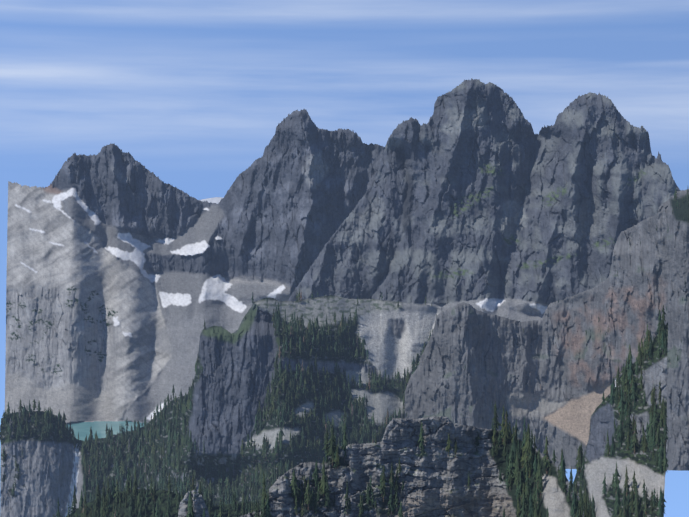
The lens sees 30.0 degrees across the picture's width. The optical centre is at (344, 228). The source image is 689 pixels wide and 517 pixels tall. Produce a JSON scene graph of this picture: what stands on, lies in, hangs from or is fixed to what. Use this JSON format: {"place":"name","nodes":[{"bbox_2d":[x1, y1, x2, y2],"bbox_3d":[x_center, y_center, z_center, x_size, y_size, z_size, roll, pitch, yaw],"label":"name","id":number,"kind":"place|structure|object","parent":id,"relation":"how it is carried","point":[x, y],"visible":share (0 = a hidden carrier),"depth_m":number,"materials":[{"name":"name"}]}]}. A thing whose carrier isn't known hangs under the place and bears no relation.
{"place":"outdoors","nodes":[
{"label":"outdoors","id":0,"kind":"place"},
{"bbox_2d":[67,421,143,440],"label":"lake water","id":1,"kind":"structure","parent":0,"point":[83,428],"depth_m":3529.85,"materials":[{"name":"teal liquid"}]},
{"bbox_2d":[66,489,260,516],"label":"forest ground","id":2,"kind":"structure","parent":0,"point":[122,509],"depth_m":1590.86,"materials":[{"name":"green plant"}]},
{"bbox_2d":[53,466,271,516],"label":"conifer trees","id":3,"kind":"object","parent":2,"relation":"on","point":[106,499],"depth_m":1590.03,"materials":[{"name":"green plant"}]},
{"bbox_2d":[5,109,384,426],"bbox_3d":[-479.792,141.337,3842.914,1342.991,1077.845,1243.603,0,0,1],"label":"cirque rock peaks","id":4,"kind":"object","parent":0,"point":[158,270],"visible":0.62,"depth_m":4126.98,"materials":[{"name":"grey stone"}]},
{"bbox_2d":[200,197,221,203],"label":"ridge snow","id":5,"kind":"structure","parent":4,"relation":"on","point":[216,200],"depth_m":13929.90,"materials":[{"name":"white snow"}]},
{"bbox_2d":[0,295,440,516],"bbox_3d":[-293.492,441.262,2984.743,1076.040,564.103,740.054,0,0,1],"label":"cliff","id":6,"kind":"structure","parent":0,"point":[229,391],"depth_m":2973.17,"materials":[{"name":"grey stone"}]},
{"bbox_2d":[0,289,432,505],"bbox_3d":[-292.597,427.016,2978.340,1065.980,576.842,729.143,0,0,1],"label":"conifer trees","id":7,"kind":"object","parent":6,"relation":"on","point":[90,468],"depth_m":2935.80,"materials":[{"name":"green plant"}]},
{"bbox_2d":[0,0,688,516],"label":"sky","id":8,"kind":"structure","parent":0,"point":[196,91],"materials":[{"name":"blue"}]},
{"bbox_2d":[178,416,579,516],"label":"crag rock","id":9,"kind":"object","parent":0,"point":[434,477],"visible":0.81,"depth_m":1073.27,"materials":[{"name":"grey stone"}]},
{"bbox_2d":[186,401,591,516],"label":"conifers","id":10,"kind":"object","parent":9,"relation":"on","point":[513,460],"visible":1,"depth_m":1056.17,"materials":[{"name":"green plant"}]},
{"bbox_2d":[288,78,680,321],"bbox_3d":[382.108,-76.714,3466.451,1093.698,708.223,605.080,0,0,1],"label":"mountain","id":11,"kind":"structure","parent":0,"point":[480,196],"depth_m":3569.56,"materials":[{"name":"grey stone"}]},
{"bbox_2d":[405,189,688,470],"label":"cliff","id":12,"kind":"structure","parent":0,"point":[510,365],"depth_m":2884.89,"materials":[{"name":"grey stone"}]},
{"bbox_2d":[406,187,688,442],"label":"conifer trees","id":13,"kind":"object","parent":12,"relation":"on","point":[675,193],"visible":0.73,"depth_m":2702.44,"materials":[{"name":"green plant"}]},
{"bbox_2d":[573,323,667,516],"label":"rocky slope","id":14,"kind":"structure","parent":0,"point":[599,462],"depth_m":1365.09,"materials":[{"name":"grey stone"}]},
{"bbox_2d":[569,305,668,516],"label":"conifers","id":15,"kind":"object","parent":14,"relation":"on","point":[627,378],"depth_m":1347.41,"materials":[{"name":"green plant"}]}
]}

